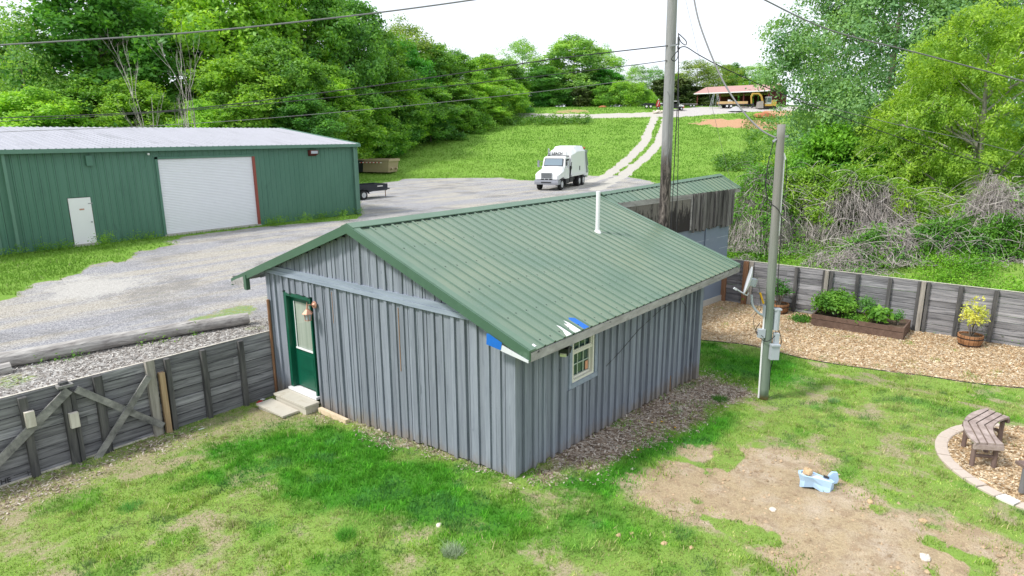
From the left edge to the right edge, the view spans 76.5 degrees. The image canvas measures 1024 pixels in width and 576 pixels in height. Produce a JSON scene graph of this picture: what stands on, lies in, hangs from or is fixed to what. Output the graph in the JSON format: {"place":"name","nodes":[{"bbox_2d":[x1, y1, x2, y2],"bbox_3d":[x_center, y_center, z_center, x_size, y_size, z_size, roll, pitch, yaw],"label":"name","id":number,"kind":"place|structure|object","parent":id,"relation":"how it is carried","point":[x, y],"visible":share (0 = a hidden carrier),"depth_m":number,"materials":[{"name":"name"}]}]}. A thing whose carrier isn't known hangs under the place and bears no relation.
{"place":"outdoors","nodes":[
{"label":"outdoors","id":0,"kind":"place"},
{"bbox_2d":[0,0,473,45],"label":"overhead cable","id":1,"kind":"object","parent":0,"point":[237,27],"visible":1,"depth_m":19.69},
{"bbox_2d":[0,106,1023,575],"bbox_3d":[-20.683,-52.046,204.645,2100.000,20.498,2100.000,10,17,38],"label":"ground","id":2,"kind":"structure","parent":0,"point":[186,278],"depth_m":12.32,"materials":[{"name":"plant"}]},
{"bbox_2d":[0,0,80,126],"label":"broadleaf tree","id":3,"kind":"object","parent":2,"relation":"on","point":[30,58],"visible":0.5,"depth_m":61.14,"materials":[{"name":"green plant"}]},
{"bbox_2d":[0,84,102,126],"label":"broadleaf tree","id":4,"kind":"object","parent":2,"relation":"on","point":[29,100],"visible":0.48,"depth_m":56.47,"materials":[{"name":"green plant"}]},
{"bbox_2d":[37,67,140,127],"bbox_3d":[-41.824,-15.600,63.954,13.498,11.690,13.554,-1,13,-3],"label":"broadleaf tree","id":5,"kind":"object","parent":2,"relation":"on","point":[91,89],"visible":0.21,"depth_m":61.69,"materials":[{"name":"green plant"}]},
{"bbox_2d":[0,0,233,127],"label":"broadleaf tree","id":6,"kind":"object","parent":2,"relation":"on","point":[93,17],"visible":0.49,"depth_m":64.80,"materials":[{"name":"green plant"}]},
{"bbox_2d":[53,24,186,119],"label":"broadleaf tree","id":7,"kind":"object","parent":2,"relation":"on","point":[104,58],"visible":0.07,"depth_m":69.16,"materials":[{"name":"green plant"}]},
{"bbox_2d":[0,313,249,366],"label":"log","id":8,"kind":"object","parent":2,"relation":"on","point":[20,357],"visible":0.98,"depth_m":15.27,"materials":[{"name":"grey wood"}]},
{"bbox_2d":[71,75,185,127],"bbox_3d":[-36.840,-15.347,64.415,11.817,10.893,12.217,-3,13,-10],"label":"broadleaf tree","id":9,"kind":"object","parent":2,"relation":"on","point":[122,96],"visible":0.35,"depth_m":62.14,"materials":[{"name":"green plant"}]},
{"bbox_2d":[100,29,164,127],"bbox_3d":[-32.460,-15.739,56.238,4.279,13.064,2.837,-4,14,-17],"label":"dead tree","id":10,"kind":"object","parent":2,"relation":"on","point":[131,92],"visible":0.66,"depth_m":55.86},
{"bbox_2d":[0,316,268,396],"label":"gravel","id":11,"kind":"object","parent":2,"relation":"on","point":[116,359],"visible":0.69,"depth_m":14.65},
{"bbox_2d":[0,299,277,487],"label":"plank retaining fence","id":12,"kind":"object","parent":2,"relation":"on","point":[57,425],"visible":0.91,"depth_m":13.38,"materials":[{"name":"grey wood"}]},
{"bbox_2d":[145,18,202,127],"bbox_3d":[-28.002,-16.168,55.863,4.030,13.894,4.192,10,17,38],"label":"dead tree","id":13,"kind":"object","parent":2,"relation":"on","point":[182,118],"visible":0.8,"depth_m":55.23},
{"bbox_2d":[120,0,235,119],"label":"broadleaf tree","id":14,"kind":"object","parent":2,"relation":"on","point":[165,4],"visible":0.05,"depth_m":75.22,"materials":[{"name":"green plant"}]},
{"bbox_2d":[0,126,360,255],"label":"steel building","id":15,"kind":"structure","parent":2,"relation":"on","point":[123,182],"depth_m":32.88,"materials":[{"name":"metal"}]},
{"bbox_2d":[67,197,96,244],"bbox_3d":[-19.692,-3.090,29.828,0.110,2.090,0.950,10,17,38],"label":"entry door","id":16,"kind":"structure","parent":15,"relation":"in","point":[80,209],"depth_m":29.79,"materials":[{"name":"white metal"}]},
{"bbox_2d":[158,156,257,233],"bbox_3d":[-15.885,-4.970,34.239,0.022,3.730,4.970,10,17,38],"label":"roller door","id":17,"kind":"structure","parent":15,"relation":"in","point":[198,194],"depth_m":34.10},
{"bbox_2d":[0,207,365,364],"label":"weeds","id":18,"kind":"object","parent":2,"relation":"on","point":[151,236],"visible":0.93,"depth_m":29.83,"materials":[{"name":"green plant"}]},
{"bbox_2d":[164,97,232,127],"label":"broadleaf tree","id":19,"kind":"object","parent":2,"relation":"on","point":[203,115],"visible":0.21,"depth_m":60.96,"materials":[{"name":"green plant"}]},
{"bbox_2d":[172,47,295,129],"bbox_3d":[-28.896,-17.681,67.689,15.562,13.887,14.781,-6,15,-24],"label":"broadleaf tree","id":20,"kind":"object","parent":2,"relation":"on","point":[224,68],"visible":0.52,"depth_m":64.63,"materials":[{"name":"green plant"}]},
{"bbox_2d":[154,0,330,127],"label":"broadleaf tree","id":21,"kind":"object","parent":2,"relation":"on","point":[202,14],"visible":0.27,"depth_m":71.35,"materials":[{"name":"green plant"}]},
{"bbox_2d":[208,0,353,133],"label":"broadleaf tree","id":22,"kind":"object","parent":2,"relation":"on","point":[287,10],"visible":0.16,"depth_m":78.94,"materials":[{"name":"green plant"}]},
{"bbox_2d":[256,388,319,417],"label":"concrete steps","id":23,"kind":"structure","parent":2,"relation":"on","point":[287,402],"depth_m":14.96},
{"bbox_2d":[221,33,363,156],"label":"broadleaf tree","id":24,"kind":"object","parent":2,"relation":"on","point":[291,63],"visible":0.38,"depth_m":69.03,"materials":[{"name":"green plant"}]},
{"bbox_2d":[265,86,357,151],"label":"broadleaf tree","id":25,"kind":"object","parent":2,"relation":"on","point":[304,122],"visible":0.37,"depth_m":66.19,"materials":[{"name":"green plant"}]},
{"bbox_2d":[276,0,394,147],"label":"broadleaf tree","id":26,"kind":"object","parent":2,"relation":"on","point":[372,63],"visible":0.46,"depth_m":82.14,"materials":[{"name":"green plant"}]},
{"bbox_2d":[301,64,391,158],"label":"broadleaf tree","id":27,"kind":"object","parent":2,"relation":"on","point":[376,132],"visible":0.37,"depth_m":78.16,"materials":[{"name":"green plant"}]},
{"bbox_2d":[314,0,412,117],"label":"broadleaf tree","id":28,"kind":"object","parent":2,"relation":"on","point":[357,7],"visible":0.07,"depth_m":90.68,"materials":[{"name":"green plant"}]},
{"bbox_2d":[359,183,389,199],"bbox_3d":[-12.597,-7.593,51.202,2.340,1.196,7.520,10,17,38],"label":"utility trailer","id":29,"kind":"object","parent":2,"relation":"on","point":[365,188],"visible":0.38,"depth_m":51.59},
{"bbox_2d":[0,368,757,519],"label":"bark mulch","id":30,"kind":"object","parent":2,"relation":"on","point":[485,470],"visible":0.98,"depth_m":13.19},
{"bbox_2d":[358,158,399,171],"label":"dump hopper","id":31,"kind":"object","parent":2,"relation":"on","point":[380,165],"visible":0.81,"depth_m":77.90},
{"bbox_2d":[338,85,420,157],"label":"broadleaf tree","id":32,"kind":"object","parent":2,"relation":"on","point":[394,133],"visible":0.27,"depth_m":86.61,"materials":[{"name":"green plant"}]},
{"bbox_2d":[348,19,447,131],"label":"broadleaf tree","id":33,"kind":"object","parent":2,"relation":"on","point":[395,71],"visible":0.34,"depth_m":93.58,"materials":[{"name":"green plant"}]},
{"bbox_2d":[388,111,429,148],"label":"bush","id":34,"kind":"object","parent":2,"relation":"on","point":[414,138],"visible":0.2,"depth_m":94.22,"materials":[{"name":"green plant"}]},
{"bbox_2d":[381,78,438,139],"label":"broadleaf tree","id":35,"kind":"object","parent":2,"relation":"on","point":[411,97],"visible":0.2,"depth_m":95.50,"materials":[{"name":"green plant"}]},
{"bbox_2d":[385,13,446,82],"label":"broadleaf tree","id":36,"kind":"object","parent":2,"relation":"on","point":[410,33],"visible":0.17,"depth_m":111.60,"materials":[{"name":"green plant"}]},
{"bbox_2d":[395,38,450,110],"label":"broadleaf tree","id":37,"kind":"object","parent":2,"relation":"on","point":[421,65],"visible":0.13,"depth_m":105.16,"materials":[{"name":"green plant"}]},
{"bbox_2d":[409,82,467,139],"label":"broadleaf tree","id":38,"kind":"object","parent":2,"relation":"on","point":[443,96],"visible":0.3,"depth_m":102.15,"materials":[{"name":"green plant"}]},
{"bbox_2d":[407,42,472,104],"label":"broadleaf tree","id":39,"kind":"object","parent":2,"relation":"on","point":[444,60],"visible":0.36,"depth_m":113.20,"materials":[{"name":"green plant"}]},
{"bbox_2d":[417,108,471,144],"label":"bush","id":40,"kind":"object","parent":2,"relation":"on","point":[445,133],"visible":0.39,"depth_m":101.57,"materials":[{"name":"green plant"}]},
{"bbox_2d":[442,78,490,128],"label":"broadleaf tree","id":41,"kind":"object","parent":2,"relation":"on","point":[462,97],"visible":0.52,"depth_m":111.58,"materials":[{"name":"green plant"}]},
{"bbox_2d":[441,47,500,109],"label":"broadleaf tree","id":42,"kind":"object","parent":2,"relation":"on","point":[472,63],"visible":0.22,"depth_m":121.29,"materials":[{"name":"green plant"}]},
{"bbox_2d":[449,102,500,133],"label":"bush","id":43,"kind":"object","parent":2,"relation":"on","point":[472,121],"visible":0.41,"depth_m":111.36,"materials":[{"name":"green plant"}]},
{"bbox_2d":[231,191,739,477],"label":"wooden shed","id":44,"kind":"structure","parent":2,"relation":"on","point":[454,331],"depth_m":13.22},
{"bbox_2d":[291,297,315,390],"bbox_3d":[-4.819,1.299,15.175,0.930,2.230,0.075,10,17,38],"label":"door","id":45,"kind":"structure","parent":44,"relation":"in","point":[301,328],"depth_m":15.24,"materials":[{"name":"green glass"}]},
{"bbox_2d":[572,330,593,382],"bbox_3d":[1.333,1.182,12.520,0.110,1.140,0.760,10,17,38],"label":"window","id":46,"kind":"structure","parent":44,"relation":"in","point":[583,350],"depth_m":12.65,"materials":[{"name":"plastic"}]},
{"bbox_2d":[457,77,515,120],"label":"broadleaf tree","id":47,"kind":"object","parent":2,"relation":"on","point":[486,89],"visible":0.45,"depth_m":119.15,"materials":[{"name":"green plant"}]},
{"bbox_2d":[463,53,515,105],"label":"broadleaf tree","id":48,"kind":"object","parent":2,"relation":"on","point":[488,61],"visible":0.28,"depth_m":129.51,"materials":[{"name":"green plant"}]},
{"bbox_2d":[488,59,531,98],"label":"broadleaf tree","id":49,"kind":"object","parent":2,"relation":"on","point":[515,71],"visible":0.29,"depth_m":141.11,"materials":[{"name":"green plant"}]},
{"bbox_2d":[487,76,533,112],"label":"broadleaf tree","id":50,"kind":"object","parent":2,"relation":"on","point":[513,86],"visible":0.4,"depth_m":126.93,"materials":[{"name":"green plant"}]},
{"bbox_2d":[0,305,1023,575],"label":"lawn grass","id":51,"kind":"structure","parent":2,"relation":"on","point":[944,397],"depth_m":11.14,"materials":[{"name":"plant"}]},
{"bbox_2d":[0,105,1023,317],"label":"field grass","id":52,"kind":"structure","parent":2,"relation":"on","point":[58,257],"depth_m":84.24,"materials":[{"name":"plant"}]},
{"bbox_2d":[493,36,548,79],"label":"broadleaf tree","id":53,"kind":"object","parent":2,"relation":"on","point":[525,49],"visible":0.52,"depth_m":157.31,"materials":[{"name":"green plant"}]},
{"bbox_2d":[518,65,573,100],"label":"broadleaf tree","id":54,"kind":"object","parent":2,"relation":"on","point":[538,70],"visible":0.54,"depth_m":149.58,"materials":[{"name":"green plant"}]},
{"bbox_2d":[528,89,565,106],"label":"bush","id":55,"kind":"object","parent":2,"relation":"on","point":[539,103],"visible":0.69,"depth_m":148.34,"materials":[{"name":"green plant"}]},
{"bbox_2d":[534,146,587,189],"bbox_3d":[4.857,-11.595,61.977,3.080,3.854,9.506,5,14,22],"label":"garbage truck","id":56,"kind":"object","parent":2,"relation":"on","point":[562,166],"visible":1,"depth_m":59.95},
{"bbox_2d":[527,31,628,102],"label":"broadleaf tree","id":57,"kind":"object","parent":2,"relation":"on","point":[577,43],"visible":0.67,"depth_m":153.28,"materials":[{"name":"green plant"}]},
{"bbox_2d":[565,86,595,106],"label":"cedar tree","id":58,"kind":"object","parent":2,"relation":"on","point":[583,99],"visible":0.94,"depth_m":148.69,"materials":[{"name":"green plant"}]},
{"bbox_2d":[589,85,622,106],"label":"bush","id":59,"kind":"object","parent":2,"relation":"on","point":[600,90],"visible":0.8,"depth_m":148.92,"materials":[{"name":"green plant"}]},
{"bbox_2d":[588,68,626,105],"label":"broadleaf tree","id":60,"kind":"object","parent":2,"relation":"on","point":[617,76],"visible":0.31,"depth_m":153.28,"materials":[{"name":"green plant"}]},
{"bbox_2d":[597,80,638,106],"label":"bush","id":61,"kind":"object","parent":2,"relation":"on","point":[622,90],"visible":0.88,"depth_m":148.41,"materials":[{"name":"green plant"}]},
{"bbox_2d":[615,80,650,106],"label":"bush","id":62,"kind":"object","parent":2,"relation":"on","point":[638,90],"visible":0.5,"depth_m":149.93,"materials":[{"name":"green plant"}]},
{"bbox_2d":[625,64,650,89],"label":"broadleaf tree","id":63,"kind":"object","parent":2,"relation":"on","point":[636,70],"visible":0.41,"depth_m":185.14,"materials":[{"name":"green plant"}]},
{"bbox_2d":[490,112,786,172],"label":"scrub","id":64,"kind":"object","parent":2,"relation":"on","point":[544,120],"visible":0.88,"depth_m":103.59,"materials":[{"name":"green plant"}]},
{"bbox_2d":[646,79,676,103],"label":"cedar tree","id":65,"kind":"object","parent":2,"relation":"on","point":[657,87],"visible":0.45,"depth_m":162.95,"materials":[{"name":"green plant"}]},
{"bbox_2d":[600,174,740,306],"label":"block outbuilding","id":66,"kind":"structure","parent":2,"relation":"on","point":[702,213],"depth_m":22.67,"materials":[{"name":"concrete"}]},
{"bbox_2d":[659,0,686,231],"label":"utility pole","id":67,"kind":"object","parent":2,"relation":"on","point":[667,140],"visible":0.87,"depth_m":17.76,"materials":[{"name":"grey wood"}]},
{"bbox_2d":[6,76,659,131],"bbox_3d":[-8.431,-7.298,26.009,29.413,2.204,0.018,0,13,0],"label":"overhead cable","id":68,"kind":"object","parent":67,"relation":"attached to","point":[332,112],"visible":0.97,"depth_m":26.06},
{"bbox_2d":[0,60,666,121],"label":"overhead cable","id":69,"kind":"object","parent":67,"relation":"attached to","point":[349,95],"visible":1,"depth_m":19.90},
{"bbox_2d":[2,45,667,117],"bbox_3d":[-8.080,-6.272,20.434,25.313,1.706,0.308,3,14,12],"label":"overhead cable","id":70,"kind":"object","parent":67,"relation":"attached to","point":[351,88],"visible":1,"depth_m":19.80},
{"bbox_2d":[679,46,1022,176],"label":"overhead cable","id":71,"kind":"object","parent":67,"relation":"attached to","point":[843,117],"visible":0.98,"depth_m":19.16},
{"bbox_2d":[660,77,702,105],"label":"cedar tree","id":72,"kind":"object","parent":2,"relation":"on","point":[686,87],"visible":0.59,"depth_m":162.44,"materials":[{"name":"green plant"}]},
{"bbox_2d":[675,59,730,95],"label":"broadleaf tree","id":73,"kind":"object","parent":2,"relation":"on","point":[707,70],"visible":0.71,"depth_m":167.46,"materials":[{"name":"green plant"}]},
{"bbox_2d":[691,61,751,105],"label":"broadleaf tree","id":74,"kind":"object","parent":2,"relation":"on","point":[728,66],"visible":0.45,"depth_m":172.24,"materials":[{"name":"green plant"}]},
{"bbox_2d":[694,83,786,106],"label":"open shed","id":75,"kind":"structure","parent":2,"relation":"on","point":[741,91],"depth_m":147.32,"materials":[{"name":"pink metal"}]},
{"bbox_2d":[753,124,788,399],"bbox_3d":[5.944,-0.444,14.756,0.708,6.355,0.291,-4,14,-16],"label":"utility pole","id":76,"kind":"object","parent":2,"relation":"on","point":[765,361],"visible":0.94,"depth_m":14.65,"materials":[{"name":"grey wood"}]},
{"bbox_2d":[694,0,776,137],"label":"overhead cable","id":77,"kind":"object","parent":76,"relation":"attached to","point":[746,115],"visible":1,"depth_m":15.39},
{"bbox_2d":[733,267,765,316],"bbox_3d":[5.461,0.096,14.860,0.588,1.193,0.722,10,17,38],"label":"satellite dish","id":78,"kind":"object","parent":76,"relation":"attached to","point":[751,281],"visible":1,"depth_m":14.89,"materials":[{"name":"white metal"}]},
{"bbox_2d":[768,332,780,359],"bbox_3d":[6.093,1.352,15.084,0.220,0.620,0.215,0,13,0],"label":"utility box","id":79,"kind":"object","parent":76,"relation":"attached to","point":[774,348],"visible":1,"depth_m":15.03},
{"bbox_2d":[727,157,816,258],"bbox_3d":[10.874,-3.784,28.833,5.808,4.026,5.453,-3,13,-9],"label":"dead vine tangle","id":80,"kind":"object","parent":2,"relation":"on","point":[750,194],"visible":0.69,"depth_m":28.11,"materials":[{"name":"green plant"}]},
{"bbox_2d":[744,154,869,251],"bbox_3d":[13.203,-4.091,29.589,5.571,4.015,4.877,-5,14,-20],"label":"dead vine tangle","id":81,"kind":"object","parent":2,"relation":"on","point":[803,175],"visible":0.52,"depth_m":28.33,"materials":[{"name":"green plant"}]},
{"bbox_2d":[609,437,1020,575],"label":"dirt clods","id":82,"kind":"object","parent":2,"relation":"on","point":[926,571],"visible":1,"depth_m":10.23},
{"bbox_2d":[798,470,838,492],"bbox_3d":[5.254,3.311,11.140,0.678,0.302,0.307,3,14,16],"label":"blue plastic tub","id":83,"kind":"object","parent":2,"relation":"on","point":[821,483],"visible":0.95,"depth_m":11.08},
{"bbox_2d":[788,250,855,270],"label":"dead vine tangle","id":84,"kind":"object","parent":2,"relation":"on","point":[809,264],"visible":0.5,"depth_m":25.86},
{"bbox_2d":[784,120,872,174],"bbox_3d":[17.590,-6.285,36.570,5.621,6.163,5.648,-11,17,-37],"label":"broadleaf tree","id":85,"kind":"object","parent":2,"relation":"on","point":[835,141],"visible":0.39,"depth_m":35.43,"materials":[{"name":"green plant"}]},
{"bbox_2d":[802,238,904,275],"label":"dead vine tangle","id":86,"kind":"object","parent":2,"relation":"on","point":[859,257],"visible":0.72,"depth_m":25.35,"materials":[{"name":"grey plant"}]},
{"bbox_2d":[786,160,931,253],"bbox_3d":[14.671,-3.620,28.067,6.203,3.741,5.180,-3,14,-12],"label":"dead vine tangle","id":87,"kind":"object","parent":2,"relation":"on","point":[830,205],"visible":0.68,"depth_m":27.44,"materials":[{"name":"grey plant"}]},
{"bbox_2d":[811,309,910,339],"bbox_3d":[11.353,1.136,21.186,2.670,0.410,1.200,10,17,38],"label":"raised bed","id":88,"kind":"object","parent":2,"relation":"on","point":[891,328],"visible":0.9,"depth_m":20.74,"materials":[{"name":"brown wood"}]},
{"bbox_2d":[810,285,860,315],"bbox_3d":[10.723,0.410,21.499,1.456,1.022,1.640,-7,15,-26],"label":"leafy bush","id":89,"kind":"object","parent":88,"relation":"on","point":[836,302],"visible":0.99,"depth_m":21.20,"materials":[{"name":"green plant"}]},
{"bbox_2d":[862,304,894,322],"bbox_3d":[11.685,0.779,20.620,0.919,0.694,0.909,-5,14,-18],"label":"leafy plant","id":90,"kind":"object","parent":88,"relation":"on","point":[879,312],"visible":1,"depth_m":20.44,"materials":[{"name":"green plant"}]},
{"bbox_2d":[701,300,1023,502],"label":"wood chips","id":91,"kind":"object","parent":2,"relation":"on","point":[997,473],"visible":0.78,"depth_m":18.52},
{"bbox_2d":[957,331,983,347],"bbox_3d":[13.663,1.555,19.374,0.664,0.360,0.664,10,17,38],"label":"barrel planter","id":92,"kind":"object","parent":91,"relation":"on","point":[965,339],"visible":0.98,"depth_m":19.19,"materials":[{"name":"brown wood"}]},
{"bbox_2d":[958,296,990,335],"bbox_3d":[13.668,0.841,19.174,0.816,1.231,0.894,10,17,38],"label":"yellow shrub","id":93,"kind":"object","parent":92,"relation":"on","point":[975,318],"visible":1,"depth_m":19.07,"materials":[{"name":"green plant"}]},
{"bbox_2d":[961,408,1009,468],"bbox_3d":[8.967,2.876,12.364,0.706,0.577,1.985,10,17,38],"label":"curved bench","id":94,"kind":"object","parent":91,"relation":"on","point":[982,423],"visible":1,"depth_m":12.15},
{"bbox_2d":[807,219,931,268],"bbox_3d":[14.466,-1.877,26.065,4.205,1.601,3.848,10,17,38],"label":"dead vine tangle","id":95,"kind":"object","parent":2,"relation":"on","point":[850,241],"visible":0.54,"depth_m":25.69,"materials":[{"name":"grey plant"}]},
{"bbox_2d":[720,258,1023,346],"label":"garden plank fence","id":96,"kind":"object","parent":2,"relation":"on","point":[936,307],"visible":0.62,"depth_m":20.89,"materials":[{"name":"grey wood"}]},
{"bbox_2d":[727,216,1023,343],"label":"ground cover","id":97,"kind":"object","parent":2,"relation":"on","point":[964,262],"visible":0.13,"depth_m":24.63,"materials":[{"name":"green plant"}]},
{"bbox_2d":[742,0,1023,173],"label":"maple tree","id":98,"kind":"object","parent":2,"relation":"on","point":[855,18],"visible":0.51,"depth_m":38.67,"materials":[{"name":"green plant"}]},
{"bbox_2d":[825,136,941,214],"bbox_3d":[19.527,-5.716,35.312,6.892,5.033,6.075,10,17,38],"label":"broadleaf tree","id":99,"kind":"object","parent":2,"relation":"on","point":[847,158],"visible":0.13,"depth_m":34.23,"materials":[{"name":"green plant"}]},
{"bbox_2d":[820,164,953,233],"bbox_3d":[16.522,-3.573,28.038,5.647,3.626,5.652,-7,15,-26],"label":"dead vine tangle","id":100,"kind":"object","parent":2,"relation":"on","point":[915,200],"visible":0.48,"depth_m":27.28,"materials":[{"name":"grey plant"}]},
{"bbox_2d":[838,218,961,268],"bbox_3d":[15.239,-1.820,25.793,4.399,1.966,3.674,1,13,5],"label":"dead vine tangle","id":101,"kind":"object","parent":2,"relation":"on","point":[896,253],"visible":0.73,"depth_m":25.38,"materials":[{"name":"grey plant"}]},
{"bbox_2d":[849,61,1020,198],"bbox_3d":[21.630,-7.493,34.113,8.387,8.927,8.146,-3,13,-11],"label":"drooping tree","id":102,"kind":"object","parent":2,"relation":"on","point":[863,149],"visible":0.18,"depth_m":33.31,"materials":[{"name":"green plant"}]},
{"bbox_2d":[847,0,1023,203],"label":"drooping tree","id":103,"kind":"object","parent":2,"relation":"on","point":[1005,37],"visible":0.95,"depth_m":28.98,"materials":[{"name":"green plant"}]},
{"bbox_2d":[890,187,990,227],"bbox_3d":[18.984,-3.252,28.871,5.056,2.589,4.832,6,15,25],"label":"dead vine tangle","id":104,"kind":"object","parent":2,"relation":"on","point":[932,205],"visible":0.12,"depth_m":27.85,"materials":[{"name":"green plant"}]},
{"bbox_2d":[899,211,995,263],"bbox_3d":[17.384,-2.119,25.964,4.004,1.986,3.838,-6,14,-23],"label":"dead vine tangle","id":105,"kind":"object","parent":2,"relation":"on","point":[937,224],"visible":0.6,"depth_m":25.39,"materials":[{"name":"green plant"}]},
{"bbox_2d":[934,168,1023,263],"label":"dead vine tangle","id":106,"kind":"object","parent":2,"relation":"on","point":[973,205],"visible":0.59,"depth_m":25.89,"materials":[{"name":"grey plant"}]},
{"bbox_2d":[942,196,1023,266],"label":"dead vine tangle","id":107,"kind":"object","parent":2,"relation":"on","point":[993,245],"visible":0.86,"depth_m":24.88,"materials":[{"name":"green plant"}]},
{"bbox_2d":[0,0,1023,106],"label":"sky","id":108,"kind":"structure","parent":0,"point":[476,27],"materials":[{"name":"white"}]},
{"bbox_2d":[764,0,1023,81],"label":"overhead cable","id":109,"kind":"object","parent":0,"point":[889,45],"visible":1,"depth_m":16.06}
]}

